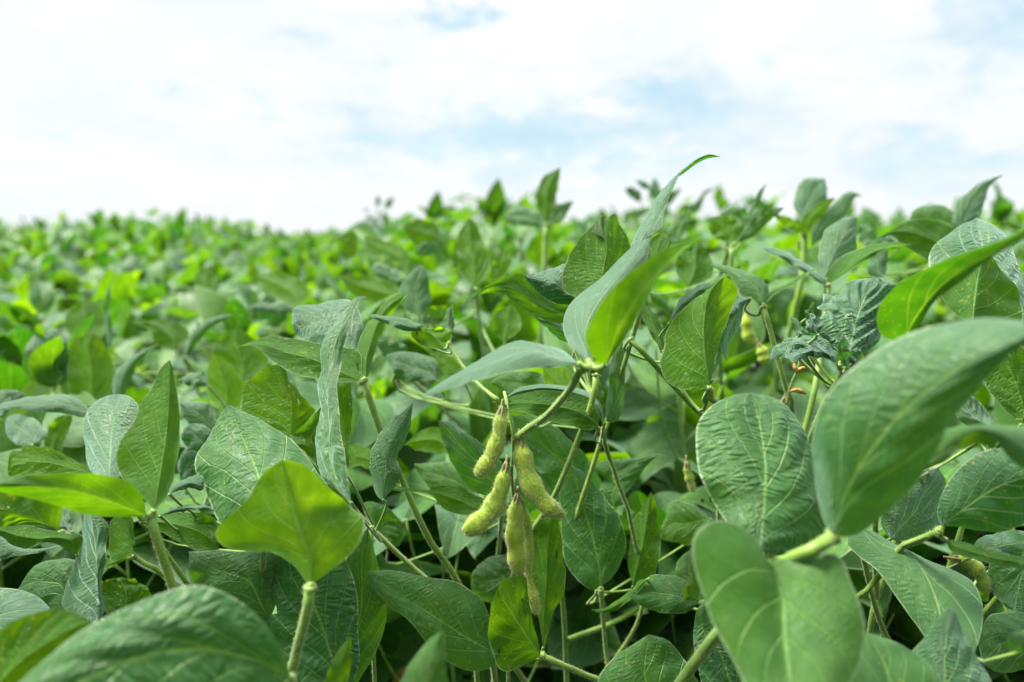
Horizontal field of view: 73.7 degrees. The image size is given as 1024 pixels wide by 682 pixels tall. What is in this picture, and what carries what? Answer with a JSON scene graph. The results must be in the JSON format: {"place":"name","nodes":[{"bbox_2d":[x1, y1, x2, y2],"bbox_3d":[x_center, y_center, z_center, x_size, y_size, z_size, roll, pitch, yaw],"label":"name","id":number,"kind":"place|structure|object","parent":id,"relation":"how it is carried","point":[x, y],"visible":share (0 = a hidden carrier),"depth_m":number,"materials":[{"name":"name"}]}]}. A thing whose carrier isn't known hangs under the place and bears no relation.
{"place":"outdoors","nodes":[
{"label":"outdoors","id":0,"kind":"place"},
{"bbox_2d":[131,317,864,506],"bbox_3d":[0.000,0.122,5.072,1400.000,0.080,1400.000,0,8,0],"label":"ground","id":1,"kind":"structure","parent":0,"point":[754,371],"depth_m":4.55,"materials":[{"name":"soil"}]},
{"bbox_2d":[0,282,38,327],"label":"soybean plant","id":2,"kind":"object","parent":1,"relation":"on","point":[14,316],"visible":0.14,"depth_m":1.40,"materials":[{"name":"green plant"}]},
{"bbox_2d":[0,240,75,332],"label":"soybean plant","id":3,"kind":"object","parent":1,"relation":"on","point":[47,263],"visible":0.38,"depth_m":2.21,"materials":[{"name":"green plant"}]},
{"bbox_2d":[4,229,92,280],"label":"soybean plant","id":4,"kind":"object","parent":1,"relation":"on","point":[67,237],"visible":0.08,"depth_m":3.06,"materials":[{"name":"green plant"}]},
{"bbox_2d":[7,232,96,315],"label":"soybean plant","id":5,"kind":"object","parent":1,"relation":"on","point":[59,279],"visible":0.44,"depth_m":2.69,"materials":[{"name":"green plant"}]},
{"bbox_2d":[0,256,115,347],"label":"soybean plant","id":6,"kind":"object","parent":1,"relation":"on","point":[7,275],"visible":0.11,"depth_m":1.79,"materials":[{"name":"green plant"}]},
{"bbox_2d":[0,281,150,393],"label":"soybean plant","id":7,"kind":"object","parent":1,"relation":"on","point":[41,296],"visible":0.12,"depth_m":1.22,"materials":[{"name":"green plant"}]},
{"bbox_2d":[0,313,151,587],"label":"soybean plant","id":8,"kind":"object","parent":1,"relation":"on","point":[45,361],"visible":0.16,"depth_m":0.71,"materials":[{"name":"green plant"}]},
{"bbox_2d":[0,299,152,405],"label":"soybean plant","id":9,"kind":"object","parent":1,"relation":"on","point":[16,340],"visible":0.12,"depth_m":1.00,"materials":[{"name":"green plant"}]},
{"bbox_2d":[0,360,181,629],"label":"soybean plant","id":10,"kind":"object","parent":1,"relation":"on","point":[147,452],"visible":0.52,"depth_m":0.41,"materials":[{"name":"green plant"}]},
{"bbox_2d":[0,381,194,624],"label":"soybean plant","id":11,"kind":"object","parent":1,"relation":"on","point":[15,574],"visible":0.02,"depth_m":0.69,"materials":[{"name":"green plant"}]},
{"bbox_2d":[68,212,141,300],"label":"soybean plant","id":12,"kind":"object","parent":1,"relation":"on","point":[82,249],"visible":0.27,"depth_m":3.69,"materials":[{"name":"green plant"}]},
{"bbox_2d":[70,219,139,300],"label":"soybean plant","id":13,"kind":"object","parent":1,"relation":"on","point":[94,234],"visible":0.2,"depth_m":4.02,"materials":[{"name":"green plant"}]},
{"bbox_2d":[63,243,148,350],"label":"soybean plant","id":14,"kind":"object","parent":1,"relation":"on","point":[79,276],"visible":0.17,"depth_m":2.48,"materials":[{"name":"green plant"}]},
{"bbox_2d":[55,239,184,387],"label":"soybean plant","id":15,"kind":"object","parent":1,"relation":"on","point":[100,244],"visible":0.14,"depth_m":2.92,"materials":[{"name":"green plant"}]},
{"bbox_2d":[0,334,242,581],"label":"soybean plant","id":16,"kind":"object","parent":1,"relation":"on","point":[91,370],"visible":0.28,"depth_m":0.61,"materials":[{"name":"green plant"}]},
{"bbox_2d":[84,222,165,387],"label":"soybean plant","id":17,"kind":"object","parent":1,"relation":"on","point":[104,260],"visible":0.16,"depth_m":3.37,"materials":[{"name":"green plant"}]},
{"bbox_2d":[55,246,195,383],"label":"soybean plant","id":18,"kind":"object","parent":1,"relation":"on","point":[134,266],"visible":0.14,"depth_m":1.74,"materials":[{"name":"green plant"}]},
{"bbox_2d":[93,225,201,383],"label":"soybean plant","id":19,"kind":"object","parent":1,"relation":"on","point":[159,243],"visible":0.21,"depth_m":2.19,"materials":[{"name":"green plant"}]},
{"bbox_2d":[92,263,210,385],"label":"soybean plant","id":20,"kind":"object","parent":1,"relation":"on","point":[124,330],"visible":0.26,"depth_m":1.40,"materials":[{"name":"green plant"}]},
{"bbox_2d":[8,394,327,585],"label":"soybean plant","id":21,"kind":"object","parent":1,"relation":"on","point":[239,453],"visible":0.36,"depth_m":0.43,"materials":[{"name":"green plant"}]},
{"bbox_2d":[126,228,213,371],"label":"soybean plant","id":22,"kind":"object","parent":1,"relation":"on","point":[174,241],"visible":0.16,"depth_m":3.30,"materials":[{"name":"green plant"}]},
{"bbox_2d":[135,239,216,384],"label":"soybean plant","id":23,"kind":"object","parent":1,"relation":"on","point":[179,261],"visible":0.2,"depth_m":2.84,"materials":[{"name":"green plant"}]},
{"bbox_2d":[45,265,308,393],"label":"soybean plant","id":24,"kind":"object","parent":1,"relation":"on","point":[287,292],"visible":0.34,"depth_m":0.87,"materials":[{"name":"green plant"}]},
{"bbox_2d":[150,209,207,370],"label":"soybean plant","id":25,"kind":"object","parent":1,"relation":"on","point":[179,229],"visible":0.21,"depth_m":3.92,"materials":[{"name":"green plant"}]},
{"bbox_2d":[114,235,251,371],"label":"soybean plant","id":26,"kind":"object","parent":1,"relation":"on","point":[188,245],"visible":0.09,"depth_m":2.37,"materials":[{"name":"green plant"}]},
{"bbox_2d":[180,220,230,349],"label":"soybean plant","id":27,"kind":"object","parent":1,"relation":"on","point":[199,240],"visible":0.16,"depth_m":3.91,"materials":[{"name":"green plant"}]},
{"bbox_2d":[26,406,402,681],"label":"soybean plant","id":28,"kind":"object","parent":1,"relation":"on","point":[368,493],"visible":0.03,"depth_m":0.73,"materials":[{"name":"green plant"}]},
{"bbox_2d":[0,585,447,681],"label":"soybean plant","id":29,"kind":"object","parent":1,"relation":"on","point":[198,633],"visible":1,"depth_m":0.27,"materials":[{"name":"green plant"}]},
{"bbox_2d":[159,287,295,374],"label":"soybean plant","id":30,"kind":"object","parent":1,"relation":"on","point":[179,311],"visible":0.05,"depth_m":1.66,"materials":[{"name":"green plant"}]},
{"bbox_2d":[183,230,281,357],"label":"soybean plant","id":31,"kind":"object","parent":1,"relation":"on","point":[270,265],"visible":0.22,"depth_m":2.73,"materials":[{"name":"green plant"}]},
{"bbox_2d":[204,237,261,296],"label":"soybean plant","id":32,"kind":"object","parent":1,"relation":"on","point":[232,260],"visible":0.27,"depth_m":3.10,"materials":[{"name":"green plant"}]},
{"bbox_2d":[192,221,275,293],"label":"soybean plant","id":33,"kind":"object","parent":1,"relation":"on","point":[240,229],"visible":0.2,"depth_m":3.60,"materials":[{"name":"green plant"}]},
{"bbox_2d":[186,259,288,372],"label":"soybean plant","id":34,"kind":"object","parent":1,"relation":"on","point":[252,270],"visible":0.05,"depth_m":2.04,"materials":[{"name":"green plant"}]},
{"bbox_2d":[176,332,305,418],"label":"soybean plant","id":35,"kind":"object","parent":1,"relation":"on","point":[201,367],"visible":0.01,"depth_m":1.15,"materials":[{"name":"green plant"}]},
{"bbox_2d":[213,228,269,296],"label":"soybean plant","id":36,"kind":"object","parent":1,"relation":"on","point":[224,252],"visible":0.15,"depth_m":3.68,"materials":[{"name":"green plant"}]},
{"bbox_2d":[40,390,471,590],"bbox_3d":[-0.337,0.413,0.637,0.544,0.717,0.544,-6,11,-37],"label":"soybean plant","id":37,"kind":"object","parent":1,"relation":"on","point":[74,446],"visible":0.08,"depth_m":0.63,"materials":[{"name":"green plant"}]},
{"bbox_2d":[240,241,294,293],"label":"soybean plant","id":38,"kind":"object","parent":1,"relation":"on","point":[280,250],"visible":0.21,"depth_m":3.36,"materials":[{"name":"green plant"}]},
{"bbox_2d":[178,282,391,417],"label":"soybean plant","id":39,"kind":"object","parent":1,"relation":"on","point":[210,303],"visible":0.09,"depth_m":1.00,"materials":[{"name":"green plant"}]},
{"bbox_2d":[188,460,386,681],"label":"soybean plant","id":40,"kind":"object","parent":1,"relation":"on","point":[302,525],"visible":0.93,"depth_m":0.41,"materials":[{"name":"green plant"}]},
{"bbox_2d":[279,234,340,287],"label":"soybean plant","id":41,"kind":"object","parent":1,"relation":"on","point":[294,247],"visible":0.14,"depth_m":3.65,"materials":[{"name":"green plant"}]},
{"bbox_2d":[290,236,337,291],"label":"soybean plant","id":42,"kind":"object","parent":1,"relation":"on","point":[299,256],"visible":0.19,"depth_m":3.07,"materials":[{"name":"green plant"}]},
{"bbox_2d":[255,250,378,372],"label":"soybean plant","id":43,"kind":"object","parent":1,"relation":"on","point":[291,266],"visible":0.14,"depth_m":1.90,"materials":[{"name":"green plant"}]},
{"bbox_2d":[179,270,473,577],"bbox_3d":[-0.177,0.331,0.826,0.448,0.824,0.541,0,8,0],"label":"soybean plant","id":44,"kind":"object","parent":1,"relation":"on","point":[364,433],"visible":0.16,"depth_m":0.74,"materials":[{"name":"green plant"}]},
{"bbox_2d":[316,242,399,359],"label":"soybean plant","id":45,"kind":"object","parent":1,"relation":"on","point":[335,258],"visible":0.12,"depth_m":2.61,"materials":[{"name":"green plant"}]},
{"bbox_2d":[324,254,397,313],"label":"soybean plant","id":46,"kind":"object","parent":1,"relation":"on","point":[341,269],"visible":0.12,"depth_m":2.80,"materials":[{"name":"green plant"}]},
{"bbox_2d":[315,296,412,681],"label":"soybean plant","id":47,"kind":"object","parent":1,"relation":"on","point":[333,431],"visible":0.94,"depth_m":0.43,"materials":[{"name":"green plant"}]},
{"bbox_2d":[287,238,441,392],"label":"soybean plant","id":48,"kind":"object","parent":1,"relation":"on","point":[411,343],"visible":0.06,"depth_m":1.34,"materials":[{"name":"green plant"}]},
{"bbox_2d":[240,293,497,681],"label":"soybean plant","id":49,"kind":"object","parent":1,"relation":"on","point":[270,396],"visible":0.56,"depth_m":0.47,"materials":[{"name":"green plant"}]},
{"bbox_2d":[291,377,450,577],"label":"soybean plant","id":50,"kind":"object","parent":1,"relation":"on","point":[431,415],"visible":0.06,"depth_m":0.85,"materials":[{"name":"green plant"}]},
{"bbox_2d":[295,233,454,389],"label":"soybean plant","id":51,"kind":"object","parent":1,"relation":"on","point":[439,299],"visible":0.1,"depth_m":1.63,"materials":[{"name":"green plant"}]},
{"bbox_2d":[0,214,792,258],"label":"crop","id":52,"kind":"object","parent":1,"relation":"on","point":[207,220],"visible":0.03,"depth_m":6.82,"materials":[{"name":"green plant"}]},
{"bbox_2d":[351,246,443,387],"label":"soybean plant","id":53,"kind":"object","parent":1,"relation":"on","point":[356,260],"visible":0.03,"depth_m":2.04,"materials":[{"name":"green plant"}]},
{"bbox_2d":[337,360,468,434],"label":"soybean plant","id":54,"kind":"object","parent":1,"relation":"on","point":[386,390],"visible":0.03,"depth_m":1.11,"materials":[{"name":"green plant"}]},
{"bbox_2d":[360,191,469,388],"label":"soybean plant","id":55,"kind":"object","parent":1,"relation":"on","point":[435,209],"visible":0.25,"depth_m":2.41,"materials":[{"name":"green plant"}]},
{"bbox_2d":[346,209,491,395],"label":"soybean plant","id":56,"kind":"object","parent":1,"relation":"on","point":[363,229],"visible":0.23,"depth_m":1.81,"materials":[{"name":"green plant"}]},
{"bbox_2d":[337,167,578,428],"bbox_3d":[-0.085,0.268,0.820,0.344,0.972,0.571,0,8,0],"label":"soybean plant","id":57,"kind":"object","parent":1,"relation":"on","point":[473,257],"visible":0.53,"depth_m":0.73,"materials":[{"name":"green plant"}]},
{"bbox_2d":[348,415,589,681],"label":"soybean plant","id":58,"kind":"object","parent":1,"relation":"on","point":[455,484],"visible":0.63,"depth_m":0.53,"materials":[{"name":"green plant"}]},
{"bbox_2d":[433,193,537,343],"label":"soybean plant","id":59,"kind":"object","parent":1,"relation":"on","point":[503,228],"visible":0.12,"depth_m":2.94,"materials":[{"name":"green plant"}]},
{"bbox_2d":[432,178,545,341],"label":"soybean plant","id":60,"kind":"object","parent":1,"relation":"on","point":[494,205],"visible":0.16,"depth_m":2.04,"materials":[{"name":"green plant"}]},
{"bbox_2d":[372,224,634,505],"bbox_3d":[-0.006,0.246,1.177,0.550,0.889,0.510,0,8,0],"label":"soybean plant","id":61,"kind":"object","parent":1,"relation":"on","point":[493,303],"visible":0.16,"depth_m":1.09,"materials":[{"name":"green plant"}]},
{"bbox_2d":[363,439,678,681],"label":"soybean plant","id":62,"kind":"object","parent":1,"relation":"on","point":[402,639],"visible":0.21,"depth_m":0.67,"materials":[{"name":"green plant"}]},
{"bbox_2d":[483,198,575,275],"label":"soybean plant","id":63,"kind":"object","parent":1,"relation":"on","point":[526,202],"visible":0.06,"depth_m":2.35,"materials":[{"name":"green plant"}]},
{"bbox_2d":[360,355,701,681],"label":"soybean plant","id":64,"kind":"object","parent":1,"relation":"on","point":[644,439],"visible":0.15,"depth_m":0.76,"materials":[{"name":"green plant"}]},
{"bbox_2d":[497,210,565,272],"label":"soybean plant","id":65,"kind":"object","parent":1,"relation":"on","point":[504,243],"visible":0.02,"depth_m":2.65,"materials":[{"name":"green plant"}]},
{"bbox_2d":[367,233,702,681],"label":"soybean plant","id":66,"kind":"object","parent":1,"relation":"on","point":[602,313],"visible":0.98,"depth_m":0.41,"materials":[{"name":"green plant"}]},
{"bbox_2d":[493,220,577,343],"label":"soybean plant","id":67,"kind":"object","parent":1,"relation":"on","point":[554,237],"visible":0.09,"depth_m":1.77,"materials":[{"name":"green plant"}]},
{"bbox_2d":[434,313,646,454],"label":"soybean plant","id":68,"kind":"object","parent":1,"relation":"on","point":[469,353],"visible":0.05,"depth_m":1.05,"materials":[{"name":"green plant"}]},
{"bbox_2d":[409,390,682,624],"bbox_3d":[0.018,0.391,0.871,0.570,0.693,0.493,4,9,27],"label":"soybean plant","id":69,"kind":"object","parent":1,"relation":"on","point":[468,562],"visible":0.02,"depth_m":0.75,"materials":[{"name":"green plant"}]},
{"bbox_2d":[367,454,742,681],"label":"soybean plant","id":70,"kind":"object","parent":1,"relation":"on","point":[593,540],"visible":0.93,"depth_m":0.43,"materials":[{"name":"green plant"}]},
{"bbox_2d":[461,154,719,681],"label":"soybean plant","id":71,"kind":"object","parent":1,"relation":"on","point":[585,266],"visible":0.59,"depth_m":0.44,"materials":[{"name":"green plant"}]},
{"bbox_2d":[520,467,702,681],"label":"soybean plant","id":72,"kind":"object","parent":1,"relation":"on","point":[684,622],"visible":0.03,"depth_m":0.72,"materials":[{"name":"green plant"}]},
{"bbox_2d":[560,211,674,389],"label":"soybean plant","id":73,"kind":"object","parent":1,"relation":"on","point":[630,234],"visible":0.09,"depth_m":2.57,"materials":[{"name":"green plant"}]},
{"bbox_2d":[625,177,715,237],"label":"soybean shoot","id":74,"kind":"object","parent":1,"relation":"on","point":[654,189],"visible":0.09,"depth_m":1.35,"materials":[{"name":"green plant"}]},
{"bbox_2d":[542,260,819,681],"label":"soybean plant","id":75,"kind":"object","parent":1,"relation":"on","point":[742,355],"visible":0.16,"depth_m":0.76,"materials":[{"name":"green plant"}]},
{"bbox_2d":[663,231,725,315],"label":"soybean plant","id":76,"kind":"object","parent":1,"relation":"on","point":[713,245],"visible":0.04,"depth_m":1.76,"materials":[{"name":"green plant"}]},
{"bbox_2d":[591,264,818,613],"bbox_3d":[0.179,0.363,0.577,0.098,0.853,0.292,6,10,36],"label":"soybean plant","id":77,"kind":"object","parent":1,"relation":"on","point":[700,327],"visible":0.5,"depth_m":0.45,"materials":[{"name":"green plant"}]},
{"bbox_2d":[647,205,777,386],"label":"soybean plant","id":78,"kind":"object","parent":1,"relation":"on","point":[738,379],"visible":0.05,"depth_m":1.89,"materials":[{"name":"green plant"}]},
{"bbox_2d":[642,374,819,419],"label":"soybean plant","id":79,"kind":"object","parent":1,"relation":"on","point":[758,389],"depth_m":1.04,"materials":[{"name":"green plant"}]},
{"bbox_2d":[646,184,817,375],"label":"soybean plant","id":80,"kind":"object","parent":1,"relation":"on","point":[721,201],"visible":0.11,"depth_m":2.48,"materials":[{"name":"green plant"}]},
{"bbox_2d":[628,240,857,513],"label":"soybean plant","id":81,"kind":"object","parent":1,"relation":"on","point":[781,302],"visible":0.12,"depth_m":0.94,"materials":[{"name":"green plant"}]},
{"bbox_2d":[659,232,828,398],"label":"soybean plant","id":82,"kind":"object","parent":1,"relation":"on","point":[783,241],"visible":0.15,"depth_m":1.26,"materials":[{"name":"green plant"}]},
{"bbox_2d":[650,177,860,399],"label":"soybean plant","id":83,"kind":"object","parent":1,"relation":"on","point":[811,206],"visible":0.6,"depth_m":0.75,"materials":[{"name":"green plant"}]},
{"bbox_2d":[741,193,786,373],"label":"soybean plant","id":84,"kind":"object","parent":1,"relation":"on","point":[771,203],"visible":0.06,"depth_m":3.10,"materials":[{"name":"green plant"}]},
{"bbox_2d":[716,194,814,387],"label":"soybean plant","id":85,"kind":"object","parent":1,"relation":"on","point":[774,231],"visible":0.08,"depth_m":2.13,"materials":[{"name":"green plant"}]},
{"bbox_2d":[531,444,1014,668],"bbox_3d":[0.226,0.443,0.735,0.559,0.630,0.466,0,8,0],"label":"soybean plant","id":86,"kind":"object","parent":1,"relation":"on","point":[588,650],"visible":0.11,"depth_m":0.66,"materials":[{"name":"green plant"}]},
{"bbox_2d":[642,447,989,661],"bbox_3d":[0.268,0.418,0.754,0.502,0.673,0.478,3,9,18],"label":"soybean plant","id":87,"kind":"object","parent":1,"relation":"on","point":[673,478],"visible":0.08,"depth_m":0.68,"materials":[{"name":"green plant"}]},
{"bbox_2d":[761,217,908,557],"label":"soybean plant","id":88,"kind":"object","parent":1,"relation":"on","point":[844,326],"visible":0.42,"depth_m":0.44,"materials":[{"name":"green plant"}]},
{"bbox_2d":[717,361,979,448],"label":"soybean plant","id":89,"kind":"object","parent":1,"relation":"on","point":[764,376],"visible":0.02,"depth_m":1.08,"materials":[{"name":"green plant"}]},
{"bbox_2d":[675,318,1023,681],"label":"soybean plant","id":90,"kind":"object","parent":1,"relation":"on","point":[783,493],"visible":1,"depth_m":0.28,"materials":[{"name":"green plant"}]},
{"bbox_2d":[779,231,962,384],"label":"soybean plant","id":91,"kind":"object","parent":1,"relation":"on","point":[885,341],"visible":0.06,"depth_m":1.44,"materials":[{"name":"green plant"}]},
{"bbox_2d":[804,249,948,379],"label":"soybean plant","id":92,"kind":"object","parent":1,"relation":"on","point":[920,260],"visible":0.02,"depth_m":1.74,"materials":[{"name":"green plant"}]},
{"bbox_2d":[808,206,946,358],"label":"soybean plant","id":93,"kind":"object","parent":1,"relation":"on","point":[871,218],"visible":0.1,"depth_m":1.99,"materials":[{"name":"green plant"}]},
{"bbox_2d":[847,396,1023,681],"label":"soybean plant","id":94,"kind":"object","parent":1,"relation":"on","point":[944,609],"visible":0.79,"depth_m":0.38,"materials":[{"name":"green plant"}]},
{"bbox_2d":[853,246,1023,330],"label":"soybean plant","id":95,"kind":"object","parent":1,"relation":"on","point":[896,263],"visible":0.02,"depth_m":1.35,"materials":[{"name":"green plant"}]},
{"bbox_2d":[854,175,1023,279],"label":"soybean plant","id":96,"kind":"object","parent":1,"relation":"on","point":[922,231],"visible":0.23,"depth_m":0.70,"materials":[{"name":"green plant"}]},
{"bbox_2d":[856,217,1023,634],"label":"soybean plant","id":97,"kind":"object","parent":1,"relation":"on","point":[972,271],"visible":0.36,"depth_m":0.40,"materials":[{"name":"green plant"}]},
{"bbox_2d":[878,272,1023,650],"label":"soybean plant","id":98,"kind":"object","parent":1,"relation":"on","point":[904,625],"visible":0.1,"depth_m":0.65,"materials":[{"name":"green plant"}]},
{"bbox_2d":[882,523,1023,658],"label":"soybean plant","id":99,"kind":"object","parent":1,"relation":"on","point":[929,551],"visible":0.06,"depth_m":0.67,"materials":[{"name":"green plant"}]},
{"bbox_2d":[884,560,1023,681],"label":"soybean plant","id":100,"kind":"object","parent":1,"relation":"on","point":[1017,676],"visible":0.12,"depth_m":0.66,"materials":[{"name":"green plant"}]},
{"bbox_2d":[927,399,1023,566],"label":"soybean plant","id":101,"kind":"object","parent":1,"relation":"on","point":[1002,416],"visible":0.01,"depth_m":0.82,"materials":[{"name":"green plant"}]},
{"bbox_2d":[936,182,1023,315],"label":"soybean plant","id":102,"kind":"object","parent":1,"relation":"on","point":[1003,208],"visible":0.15,"depth_m":1.94,"materials":[{"name":"green plant"}]},
{"bbox_2d":[973,345,1023,534],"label":"soybean plant","id":103,"kind":"object","parent":1,"relation":"on","point":[984,396],"visible":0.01,"depth_m":0.98,"materials":[{"name":"green plant"}]},
{"bbox_2d":[1004,211,1023,263],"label":"soybean plant","id":104,"kind":"object","parent":1,"relation":"on","point":[1017,219],"visible":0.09,"depth_m":2.81,"materials":[{"name":"green plant"}]},
{"bbox_2d":[0,0,1023,235],"label":"sky","id":105,"kind":"structure","parent":0,"point":[286,115],"materials":[{"name":"white"}]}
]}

